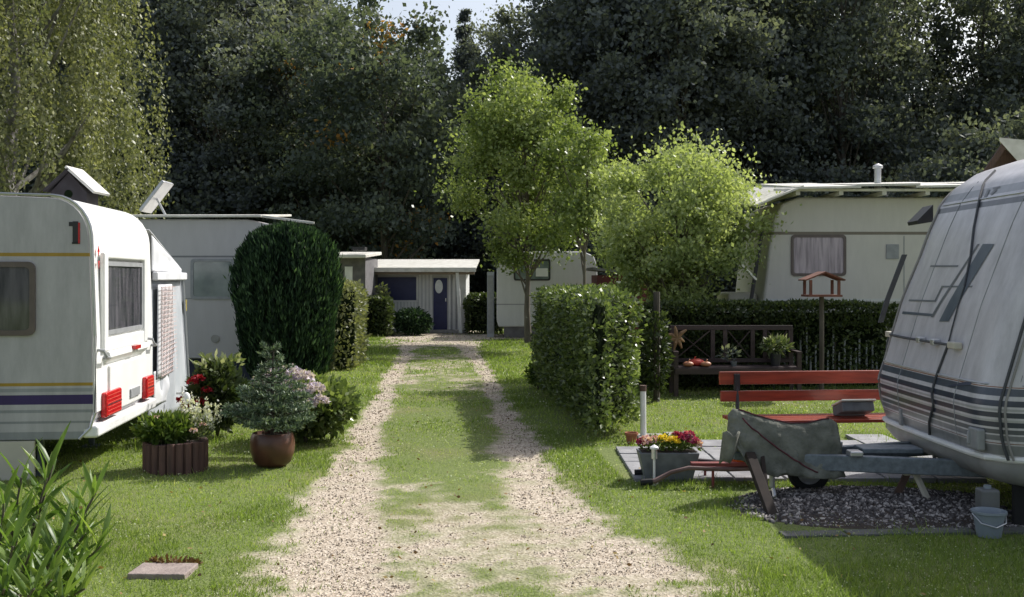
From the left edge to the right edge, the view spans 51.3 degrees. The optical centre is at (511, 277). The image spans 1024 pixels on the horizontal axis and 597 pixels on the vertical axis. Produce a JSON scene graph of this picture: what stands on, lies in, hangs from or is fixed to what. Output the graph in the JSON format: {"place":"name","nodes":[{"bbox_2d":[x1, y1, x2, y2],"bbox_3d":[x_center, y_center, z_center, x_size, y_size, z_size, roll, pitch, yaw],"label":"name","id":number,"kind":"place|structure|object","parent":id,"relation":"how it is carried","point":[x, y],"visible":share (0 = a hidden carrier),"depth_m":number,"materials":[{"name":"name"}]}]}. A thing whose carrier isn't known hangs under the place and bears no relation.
{"place":"outdoors","nodes":[
{"label":"outdoors","id":0,"kind":"place"},
{"bbox_2d":[42,166,109,205],"bbox_3d":[-5.303,0.182,13.000,0.628,3.035,0.500,0,0,0],"label":"birdhouse","id":1,"kind":"object","parent":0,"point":[76,184],"visible":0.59,"depth_m":12.82,"materials":[{"name":"brown wood"}]},
{"bbox_2d":[244,331,719,596],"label":"gravel track","id":2,"kind":"structure","parent":0,"point":[503,549],"depth_m":6.96,"materials":[{"name":"beige gravel"}]},
{"bbox_2d":[393,306,435,335],"bbox_3d":[-2.918,1.293,31.431,1.362,0.920,1.137,0,0,0],"label":"rounded shrub","id":3,"kind":"object","parent":2,"relation":"on","point":[414,321],"visible":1,"depth_m":31.19,"materials":[{"name":"green plant"}]},
{"bbox_2d":[374,259,479,332],"bbox_3d":[-2.920,0.546,34.280,3.663,2.313,4.240,0,0,0],"label":"holiday hut","id":4,"kind":"object","parent":2,"relation":"on","point":[437,290],"visible":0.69,"depth_m":32.97,"materials":[{"name":"white paint"}]},
{"bbox_2d":[378,276,417,301],"bbox_3d":[-3.617,0.370,32.980,1.426,0.792,0.039,0,0,0],"label":"window","id":5,"kind":"structure","parent":4,"relation":"in","point":[403,289],"depth_m":32.97,"materials":[{"name":"blue glass"}]},
{"bbox_2d":[433,278,446,329],"bbox_3d":[-2.218,0.838,32.959,0.422,1.624,0.079,0,0,0],"label":"door","id":6,"kind":"structure","parent":4,"relation":"in","point":[439,284],"depth_m":32.95,"materials":[{"name":"blue paint"}]},
{"bbox_2d":[462,291,503,333],"bbox_3d":[-0.855,1.092,32.498,1.400,1.384,1.407,0,0,0],"label":"hedge","id":7,"kind":"object","parent":2,"relation":"on","point":[474,304],"visible":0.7,"depth_m":32.04,"materials":[{"name":"green plant"}]},
{"bbox_2d":[487,272,493,336],"bbox_3d":[-0.610,0.775,30.590,0.195,1.850,0.620,0,0,0],"label":"post","id":8,"kind":"object","parent":2,"relation":"on","point":[490,304],"visible":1,"depth_m":30.28,"materials":[{"name":"white metal"}]},
{"bbox_2d":[0,329,1023,596],"bbox_3d":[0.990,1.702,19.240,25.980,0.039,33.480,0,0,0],"label":"lawn","id":9,"kind":"structure","parent":0,"point":[476,487],"depth_m":8.22,"materials":[{"name":"green plant"}]},
{"bbox_2d":[0,421,116,596],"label":"oleander","id":10,"kind":"object","parent":9,"relation":"on","point":[42,575],"visible":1,"depth_m":4.87,"materials":[{"name":"green plant"}]},
{"bbox_2d":[0,192,156,480],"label":"caravan","id":11,"kind":"object","parent":9,"relation":"on","point":[76,341],"visible":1,"depth_m":8.98,"materials":[{"name":"metal"}]},
{"bbox_2d":[0,262,35,335],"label":"window","id":12,"kind":"structure","parent":11,"relation":"in","point":[17,279],"depth_m":8.93,"materials":[{"name":"grey glass"}]},
{"bbox_2d":[100,252,147,351],"bbox_3d":[-3.619,0.225,9.967,0.169,0.890,1.541,0,0,-2],"label":"window","id":13,"kind":"structure","parent":11,"relation":"in","point":[123,285],"depth_m":9.89,"materials":[{"name":"grey plastic"}]},
{"bbox_2d":[0,0,175,218],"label":"weeping birch","id":14,"kind":"object","parent":9,"relation":"on","point":[91,23],"visible":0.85,"depth_m":21.71,"materials":[{"name":"green plant"}]},
{"bbox_2d":[127,553,202,579],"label":"lawn slab","id":15,"kind":"structure","parent":9,"relation":"on","point":[178,569],"depth_m":6.11,"materials":[{"name":"grey concrete"}]},
{"bbox_2d":[146,229,189,415],"bbox_3d":[-5.714,0.560,12.247,4.012,2.281,2.179,0,0,0],"label":"awning","id":16,"kind":"object","parent":9,"relation":"on","point":[170,365],"visible":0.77,"depth_m":11.99,"materials":[{"name":"white fabric"}]},
{"bbox_2d":[129,391,222,475],"bbox_3d":[-2.972,1.376,9.449,0.799,0.708,0.562,0,0,-19],"label":"palisade planter","id":17,"kind":"object","parent":9,"relation":"on","point":[174,442],"visible":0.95,"depth_m":9.29,"materials":[{"name":"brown wood"}]},
{"bbox_2d":[176,349,249,436],"bbox_3d":[-3.095,1.224,11.241,0.742,0.970,0.791,0,0,0],"label":"rose bush","id":18,"kind":"object","parent":9,"relation":"on","point":[220,379],"visible":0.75,"depth_m":11.08,"materials":[{"name":"green plant"}]},
{"bbox_2d":[133,180,314,379],"bbox_3d":[-5.949,0.062,18.456,5.500,3.277,2.486,0,0,0],"label":"caravan","id":19,"kind":"object","parent":9,"relation":"on","point":[201,252],"visible":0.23,"depth_m":17.33,"materials":[{"name":"white metal"}]},
{"bbox_2d":[190,259,233,298],"bbox_3d":[-4.860,0.030,17.316,0.720,0.660,0.022,0,0,1],"label":"window","id":20,"kind":"structure","parent":19,"relation":"in","point":[207,280],"depth_m":17.32,"materials":[{"name":"grey glass"}]},
{"bbox_2d":[219,340,317,467],"bbox_3d":[-2.200,1.131,9.618,0.914,1.137,1.007,0,0,0],"label":"potted spruce","id":21,"kind":"object","parent":9,"relation":"on","point":[272,444],"visible":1,"depth_m":9.49,"materials":[{"name":"plant"}]},
{"bbox_2d":[223,219,345,378],"bbox_3d":[-3.424,0.403,16.262,1.797,2.594,1.718,0,0,0],"label":"columnar evergreen","id":22,"kind":"object","parent":9,"relation":"on","point":[287,290],"visible":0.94,"depth_m":15.71,"materials":[{"name":"green plant"}]},
{"bbox_2d":[252,363,360,443],"bbox_3d":[-2.092,1.294,10.844,1.141,0.894,1.316,0,0,0],"label":"hydrangea","id":23,"kind":"object","parent":9,"relation":"on","point":[333,401],"visible":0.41,"depth_m":10.76,"materials":[{"name":"green plant"}]},
{"bbox_2d":[328,277,371,370],"bbox_3d":[-3.267,0.877,20.756,1.030,1.774,3.414,0,0,-6],"label":"side hedge","id":24,"kind":"object","parent":9,"relation":"on","point":[350,326],"visible":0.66,"depth_m":19.48,"materials":[{"name":"green plant"}]},
{"bbox_2d":[338,247,381,334],"bbox_3d":[-4.680,0.425,31.400,1.250,2.550,3.599,0,0,0],"label":"holiday hut","id":25,"kind":"object","parent":9,"relation":"on","point":[359,265],"visible":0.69,"depth_m":30.20,"materials":[{"name":"white paint"}]},
{"bbox_2d":[366,294,395,336],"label":"hedge","id":26,"kind":"object","parent":9,"relation":"on","point":[381,317],"visible":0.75,"depth_m":30.47,"materials":[{"name":"green plant"}]},
{"bbox_2d":[34,370,925,596],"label":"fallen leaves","id":27,"kind":"object","parent":9,"relation":"on","point":[399,547],"visible":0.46,"depth_m":7.04,"materials":[{"name":"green plant"}]},
{"bbox_2d":[412,43,617,342],"bbox_3d":[0.137,-2.184,27.868,5.501,7.778,5.156,0,0,0],"label":"young tree","id":28,"kind":"object","parent":9,"relation":"on","point":[518,121],"visible":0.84,"depth_m":26.88,"materials":[{"name":"green plant"}]},
{"bbox_2d":[30,351,1023,596],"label":"clover","id":29,"kind":"object","parent":9,"relation":"on","point":[563,475],"visible":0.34,"depth_m":9.52,"materials":[{"name":"green plant"}]},
{"bbox_2d":[521,361,539,388],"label":"shrub","id":30,"kind":"object","parent":9,"relation":"on","point":[530,374],"visible":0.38,"depth_m":16.23,"materials":[{"name":"green plant"}]},
{"bbox_2d":[497,252,596,337],"bbox_3d":[0.984,0.490,31.085,2.832,2.420,2.230,0,0,0],"label":"caravan","id":31,"kind":"object","parent":9,"relation":"on","point":[510,304],"visible":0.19,"depth_m":30.00,"materials":[{"name":"metal"}]},
{"bbox_2d":[514,259,549,280],"bbox_3d":[0.564,-0.204,29.989,1.032,0.600,0.022,0,0,0],"label":"window","id":32,"kind":"structure","parent":31,"relation":"in","point":[545,265],"depth_m":29.99,"materials":[{"name":"glass"}]},
{"bbox_2d":[519,107,648,284],"bbox_3d":[1.766,-1.140,25.597,3.207,5.682,3.290,0,0,0],"label":"young tree","id":33,"kind":"object","parent":9,"relation":"on","point":[573,203],"visible":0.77,"depth_m":25.04,"materials":[{"name":"green plant"}]},
{"bbox_2d":[526,282,650,435],"bbox_3d":[0.914,0.889,13.711,1.110,1.665,5.908,0,0,-4],"label":"laurel hedge","id":34,"kind":"object","parent":9,"relation":"on","point":[584,345],"visible":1,"depth_m":11.56,"materials":[{"name":"green plant"}]},
{"bbox_2d":[586,267,648,343],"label":"garden shed","id":35,"kind":"structure","parent":9,"relation":"on","point":[598,279],"depth_m":27.00,"materials":[{"name":"white paint"}]},
{"bbox_2d":[640,385,645,435],"bbox_3d":[1.380,1.445,11.243,0.070,0.610,0.070,0,0,45],"label":"marker post","id":36,"kind":"object","parent":9,"relation":"on","point":[642,410],"visible":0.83,"depth_m":11.21,"materials":[{"name":"white paint"}]},
{"bbox_2d":[640,292,675,401],"bbox_3d":[1.981,0.960,14.596,0.510,1.521,0.497,0,0,0],"label":"climbing plant","id":37,"kind":"object","parent":9,"relation":"on","point":[656,385],"visible":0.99,"depth_m":14.56,"materials":[{"name":"green plant"}]},
{"bbox_2d":[571,119,801,312],"bbox_3d":[2.850,-0.498,17.912,3.588,4.414,3.892,0,0,0],"label":"young tree","id":38,"kind":"object","parent":9,"relation":"on","point":[686,247],"visible":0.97,"depth_m":17.16,"materials":[{"name":"green plant"}]},
{"bbox_2d":[634,458,828,488],"bbox_3d":[1.777,1.532,8.684,1.486,0.335,0.687,0,0,0],"label":"wheelbarrow","id":39,"kind":"object","parent":9,"relation":"on","point":[705,465],"visible":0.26,"depth_m":8.58,"materials":[{"name":"red metal"}]},
{"bbox_2d":[669,325,801,396],"bbox_3d":[3.190,1.200,15.305,1.810,1.001,0.550,0,0,0],"label":"garden bench","id":40,"kind":"object","parent":9,"relation":"on","point":[675,369],"visible":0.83,"depth_m":15.50,"materials":[{"name":"brown wood"}]},
{"bbox_2d":[668,326,686,350],"bbox_3d":[2.345,0.876,15.287,0.324,0.356,0.094,0,0,0],"label":"star ornament","id":41,"kind":"object","parent":40,"relation":"on","point":[676,338],"visible":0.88,"depth_m":15.26,"materials":[{"name":"brown wood"}]},
{"bbox_2d":[715,343,741,365],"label":"pot plant","id":42,"kind":"object","parent":40,"relation":"on","point":[733,362],"visible":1,"depth_m":15.21,"materials":[{"name":"green plant"}]},
{"bbox_2d":[757,333,795,365],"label":"pot plant","id":43,"kind":"object","parent":40,"relation":"on","point":[775,342],"visible":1,"depth_m":15.24,"materials":[{"name":"green plant"}]},
{"bbox_2d":[745,452,777,514],"bbox_3d":[1.839,1.530,7.808,0.154,0.417,0.605,0,0,0],"label":"timber prop","id":44,"kind":"object","parent":9,"relation":"on","point":[759,477],"visible":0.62,"depth_m":7.83,"materials":[{"name":"brown wood"}]},
{"bbox_2d":[641,313,885,386],"bbox_3d":[3.900,1.125,16.552,3.800,1.150,0.035,0,0,0],"label":"hedge screen","id":45,"kind":"object","parent":9,"relation":"on","point":[869,336],"visible":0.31,"depth_m":16.55,"materials":[{"name":"green plant"}]},
{"bbox_2d":[637,297,898,390],"bbox_3d":[3.865,1.013,16.227,4.008,1.425,0.870,0,0,0],"label":"hedge","id":46,"kind":"object","parent":9,"relation":"on","point":[797,308],"visible":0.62,"depth_m":15.96,"materials":[{"name":"green plant"}]},
{"bbox_2d":[779,530,847,537],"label":"kerb slab","id":47,"kind":"structure","parent":9,"relation":"on","point":[785,534],"depth_m":7.00,"materials":[{"name":"grey concrete"}]},
{"bbox_2d":[798,271,845,389],"bbox_3d":[4.440,0.809,15.300,0.566,1.781,0.420,0,0,0],"label":"bird table","id":48,"kind":"object","parent":9,"relation":"on","point":[821,314],"visible":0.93,"depth_m":15.27,"materials":[{"name":"red wood"}]},
{"bbox_2d":[705,163,963,342],"bbox_3d":[6.263,-0.120,18.602,6.346,3.640,2.996,0,0,0],"label":"caravan","id":49,"kind":"object","parent":9,"relation":"on","point":[861,245],"visible":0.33,"depth_m":17.60,"materials":[{"name":"white metal"}]},
{"bbox_2d":[791,235,845,275],"bbox_3d":[5.055,-0.360,17.589,0.910,0.680,0.022,0,0,0],"label":"window","id":50,"kind":"structure","parent":49,"relation":"in","point":[810,254],"depth_m":17.59,"materials":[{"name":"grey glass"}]},
{"bbox_2d":[726,485,1023,530],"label":"cobbles","id":51,"kind":"object","parent":9,"relation":"on","point":[848,497],"visible":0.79,"depth_m":7.70,"materials":[{"name":"grey gravel"}]},
{"bbox_2d":[843,528,910,535],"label":"kerb slab","id":52,"kind":"structure","parent":9,"relation":"on","point":[875,532],"depth_m":7.02,"materials":[{"name":"grey concrete"}]},
{"bbox_2d":[733,159,1023,525],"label":"caravan","id":53,"kind":"object","parent":9,"relation":"on","point":[951,383],"visible":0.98,"depth_m":7.92,"materials":[{"name":"metal"}]},
{"bbox_2d":[719,409,845,478],"bbox_3d":[2.040,1.262,8.200,0.941,0.503,0.426,0,0,0],"label":"hitch cover","id":54,"kind":"object","parent":53,"relation":"on","point":[779,445],"visible":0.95,"depth_m":8.10,"materials":[{"name":"grey fabric"}]},
{"bbox_2d":[894,474,929,499],"bbox_3d":[3.017,1.580,7.991,0.332,0.261,0.161,0,0,41],"label":"trestle","id":55,"kind":"object","parent":9,"relation":"on","point":[902,483],"visible":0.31,"depth_m":7.97,"materials":[{"name":"beige paint"}]},
{"bbox_2d":[908,527,975,535],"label":"kerb slab","id":56,"kind":"structure","parent":9,"relation":"on","point":[950,530],"depth_m":7.05,"materials":[{"name":"grey concrete"}]},
{"bbox_2d":[971,507,1007,538],"bbox_3d":[3.130,1.615,6.998,0.229,0.170,0.227,0,0,0],"label":"bucket","id":57,"kind":"object","parent":9,"relation":"on","point":[989,521],"visible":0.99,"depth_m":6.93,"materials":[{"name":"white plastic"}]},
{"bbox_2d":[973,526,1023,534],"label":"kerb slab","id":58,"kind":"structure","parent":9,"relation":"on","point":[1007,530],"depth_m":7.08,"materials":[{"name":"grey concrete"}]},
{"bbox_2d":[982,137,1023,171],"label":"wooden hut","id":59,"kind":"object","parent":9,"relation":"on","point":[1009,150],"visible":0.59,"depth_m":20.66,"materials":[{"name":"wood"}]},
{"bbox_2d":[175,0,1013,101],"label":"sky","id":60,"kind":"structure","parent":0,"point":[476,6],"materials":[{"name":"white"}]},
{"bbox_2d":[616,434,986,482],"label":"patio","id":61,"kind":"structure","parent":0,"point":[628,455],"depth_m":9.06,"materials":[{"name":"grey concrete"}]},
{"bbox_2d":[635,430,702,479],"bbox_3d":[1.303,1.476,8.916,0.594,0.408,0.335,0,0,0],"label":"flower tub","id":62,"kind":"object","parent":61,"relation":"on","point":[670,456],"visible":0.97,"depth_m":8.81,"materials":[{"name":"plastic"}]},
{"bbox_2d":[719,370,936,457],"bbox_3d":[2.939,1.292,9.775,2.020,0.824,0.552,0,0,-6],"label":"garden bench","id":63,"kind":"object","parent":61,"relation":"on","point":[737,379],"visible":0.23,"depth_m":9.96,"materials":[{"name":"red wood"}]},
{"bbox_2d":[831,399,875,415],"bbox_3d":[3.099,1.183,9.685,0.320,0.177,0.249,0,0,-6],"label":"lidded box","id":64,"kind":"object","parent":63,"relation":"on","point":[852,407],"visible":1,"depth_m":9.58,"materials":[{"name":"grey plastic"}]},
{"bbox_2d":[975,484,999,507],"bbox_3d":[3.200,1.550,7.180,0.130,0.300,0.120,0,0,0],"label":"water canister","id":65,"kind":"object","parent":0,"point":[986,495],"visible":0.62,"depth_m":7.12,"materials":[{"name":"white plastic"}]},
{"label":"ground","id":66,"kind":"structure","parent":0,"visible":0},
{"bbox_2d":[0,149,41,195],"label":"understorey tree","id":67,"kind":"object","parent":66,"relation":"on","point":[29,186],"visible":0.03,"depth_m":47.02,"materials":[{"name":"green plant"}]},
{"bbox_2d":[0,0,62,129],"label":"forest tree","id":68,"kind":"object","parent":66,"relation":"on","point":[20,72],"depth_m":53.53,"materials":[{"name":"green plant"}]},
{"bbox_2d":[2,118,108,207],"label":"understorey tree","id":69,"kind":"object","parent":66,"relation":"on","point":[38,161],"visible":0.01,"depth_m":50.36,"materials":[{"name":"green plant"}]},
{"bbox_2d":[3,0,177,208],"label":"forest tree","id":70,"kind":"object","parent":66,"relation":"on","point":[59,65],"visible":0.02,"depth_m":54.15,"materials":[{"name":"green plant"}]},
{"bbox_2d":[50,0,255,218],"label":"forest tree","id":71,"kind":"object","parent":66,"relation":"on","point":[186,95],"visible":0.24,"depth_m":47.24,"materials":[{"name":"green plant"}]},
{"bbox_2d":[98,129,258,219],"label":"understorey tree","id":72,"kind":"object","parent":66,"relation":"on","point":[199,208],"visible":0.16,"depth_m":46.41,"materials":[{"name":"green plant"}]},
{"bbox_2d":[114,0,321,218],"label":"forest tree","id":73,"kind":"object","parent":66,"relation":"on","point":[222,43],"visible":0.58,"depth_m":46.93,"materials":[{"name":"green plant"}]},
{"bbox_2d":[168,0,339,218],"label":"forest tree","id":74,"kind":"object","parent":66,"relation":"on","point":[297,6],"visible":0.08,"depth_m":53.27,"materials":[{"name":"green plant"}]},
{"bbox_2d":[173,122,348,248],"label":"understorey tree","id":75,"kind":"object","parent":66,"relation":"on","point":[264,203],"visible":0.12,"depth_m":47.40,"materials":[{"name":"green plant"}]},
{"bbox_2d":[212,0,355,153],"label":"forest tree","id":76,"kind":"object","parent":66,"relation":"on","point":[314,13],"visible":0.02,"depth_m":58.12,"materials":[{"name":"green plant"}]},
{"bbox_2d":[219,0,426,251],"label":"forest tree","id":77,"kind":"object","parent":66,"relation":"on","point":[274,58],"visible":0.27,"depth_m":46.11,"materials":[{"name":"green plant"}]},
{"bbox_2d":[271,0,479,258],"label":"forest tree","id":78,"kind":"object","parent":66,"relation":"on","point":[381,70],"visible":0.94,"depth_m":42.37,"materials":[{"name":"green plant"}]},
{"bbox_2d":[332,30,474,258],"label":"forest tree","id":79,"kind":"object","parent":66,"relation":"on","point":[448,87],"visible":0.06,"depth_m":51.40,"materials":[{"name":"green plant"}]},
{"bbox_2d":[405,170,497,292],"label":"understorey tree","id":80,"kind":"object","parent":66,"relation":"on","point":[477,282],"visible":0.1,"depth_m":54.39,"materials":[{"name":"green plant"}]},
{"bbox_2d":[445,8,495,298],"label":"spruce tree","id":81,"kind":"object","parent":66,"relation":"on","point":[464,16],"visible":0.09,"depth_m":59.75,"materials":[{"name":"green plant"}]},
{"bbox_2d":[428,153,512,292],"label":"understorey tree","id":82,"kind":"object","parent":66,"relation":"on","point":[458,245],"visible":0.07,"depth_m":55.00,"materials":[{"name":"green plant"}]},
{"bbox_2d":[434,21,542,291],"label":"forest tree","id":83,"kind":"object","parent":66,"relation":"on","point":[475,51],"visible":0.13,"depth_m":55.48,"materials":[{"name":"green plant"}]},
{"bbox_2d":[450,0,562,180],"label":"forest tree","id":84,"kind":"object","parent":66,"relation":"on","point":[508,20],"visible":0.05,"depth_m":59.13,"materials":[{"name":"green plant"}]},
{"bbox_2d":[454,185,601,284],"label":"understorey tree","id":85,"kind":"object","parent":66,"relation":"on","point":[480,246],"visible":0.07,"depth_m":51.05,"materials":[{"name":"green plant"}]},
{"bbox_2d":[536,193,665,274],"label":"understorey tree","id":86,"kind":"object","parent":66,"relation":"on","point":[590,245],"visible":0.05,"depth_m":47.62,"materials":[{"name":"green plant"}]},
{"bbox_2d":[538,0,711,193],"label":"forest tree","id":87,"kind":"object","parent":66,"relation":"on","point":[587,69],"depth_m":55.17,"materials":[{"name":"green plant"}]},
{"bbox_2d":[502,0,752,213],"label":"forest tree","id":88,"kind":"object","parent":66,"relation":"on","point":[543,55],"visible":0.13,"depth_m":51.95,"materials":[{"name":"green plant"}]},
{"bbox_2d":[543,0,790,302],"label":"forest tree","id":89,"kind":"object","parent":66,"relation":"on","point":[680,67],"visible":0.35,"depth_m":50.28,"materials":[{"name":"green plant"}]},
{"bbox_2d":[570,0,802,238],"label":"forest tree","id":90,"kind":"object","parent":66,"relation":"on","point":[660,94],"visible":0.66,"depth_m":49.27,"materials":[{"name":"green plant"}]},
{"bbox_2d":[662,168,789,311],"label":"understorey tree","id":91,"kind":"object","parent":66,"relation":"on","point":[725,285],"visible":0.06,"depth_m":49.47,"materials":[{"name":"green plant"}]},
{"bbox_2d":[651,0,830,201],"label":"forest tree","id":92,"kind":"object","parent":66,"relation":"on","point":[790,69],"visible":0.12,"depth_m":52.72,"materials":[{"name":"green plant"}]},
{"bbox_2d":[725,175,832,291],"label":"understorey tree","id":93,"kind":"object","parent":66,"relation":"on","point":[807,194],"visible":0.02,"depth_m":49.02,"materials":[{"name":"green plant"}]},
{"bbox_2d":[710,0,853,192],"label":"forest tree","id":94,"kind":"object","parent":66,"relation":"on","point":[774,142],"visible":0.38,"depth_m":53.14,"materials":[{"name":"green plant"}]},
{"bbox_2d":[724,0,870,183],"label":"forest tree","id":95,"kind":"object","parent":66,"relation":"on","point":[810,107],"visible":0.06,"depth_m":55.54,"materials":[{"name":"green plant"}]},
{"bbox_2d":[747,0,892,195],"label":"forest tree","id":96,"kind":"object","parent":66,"relation":"on","point":[805,110],"visible":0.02,"depth_m":59.03,"materials":[{"name":"green plant"}]},
{"bbox_2d":[742,0,944,196],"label":"forest tree","id":97,"kind":"object","parent":66,"relation":"on","point":[860,124],"visible":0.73,"depth_m":52.82,"materials":[{"name":"green plant"}]},
{"bbox_2d":[810,162,896,196],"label":"understorey tree","id":98,"kind":"object","parent":66,"relation":"on","point":[863,178],"visible":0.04,"depth_m":51.81,"materials":[{"name":"green plant"}]},
{"bbox_2d":[823,0,933,182],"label":"forest tree","id":99,"kind":"object","parent":66,"relation":"on","point":[858,88],"visible":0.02,"depth_m":65.76,"materials":[{"name":"green plant"}]},
{"bbox_2d":[845,160,915,196],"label":"understorey tree","id":100,"kind":"object","parent":66,"relation":"on","point":[897,173],"visible":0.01,"depth_m":50.97,"materials":[{"name":"green plant"}]},
{"bbox_2d":[808,0,982,192],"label":"forest tree","id":101,"kind":"object","parent":66,"relation":"on","point":[906,73],"visible":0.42,"depth_m":55.15,"materials":[{"name":"green plant"}]},
{"bbox_2d":[860,0,996,181],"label":"forest tree","id":102,"kind":"object","parent":66,"relation":"on","point":[926,44],"visible":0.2,"depth_m":61.48,"materials":[{"name":"green plant"}]},
{"bbox_2d":[873,114,1008,196],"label":"understorey tree","id":103,"kind":"object","parent":66,"relation":"on","point":[930,171],"visible":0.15,"depth_m":44.90,"materials":[{"name":"green plant"}]},
{"bbox_2d":[905,0,1023,171],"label":"forest tree","id":104,"kind":"object","parent":66,"relation":"on","point":[964,66],"visible":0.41,"depth_m":59.64,"materials":[{"name":"green plant"}]},
{"bbox_2d":[922,105,1023,196],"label":"understorey tree","id":105,"kind":"object","parent":66,"relation":"on","point":[1015,130],"visible":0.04,"depth_m":44.13,"materials":[{"name":"green plant"}]},
{"bbox_2d":[944,0,1023,124],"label":"forest tree","id":106,"kind":"object","parent":66,"relation":"on","point":[980,21],"visible":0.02,"depth_m":66.55,"materials":[{"name":"green plant"}]},
{"bbox_2d":[949,0,1023,157],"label":"forest tree","id":107,"kind":"object","parent":66,"relation":"on","point":[1014,28],"visible":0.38,"depth_m":53.74,"materials":[{"name":"green plant"}]},
{"bbox_2d":[969,0,1023,130],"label":"forest tree","id":108,"kind":"object","parent":66,"relation":"on","point":[1018,11],"visible":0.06,"depth_m":59.55,"materials":[{"name":"green plant"}]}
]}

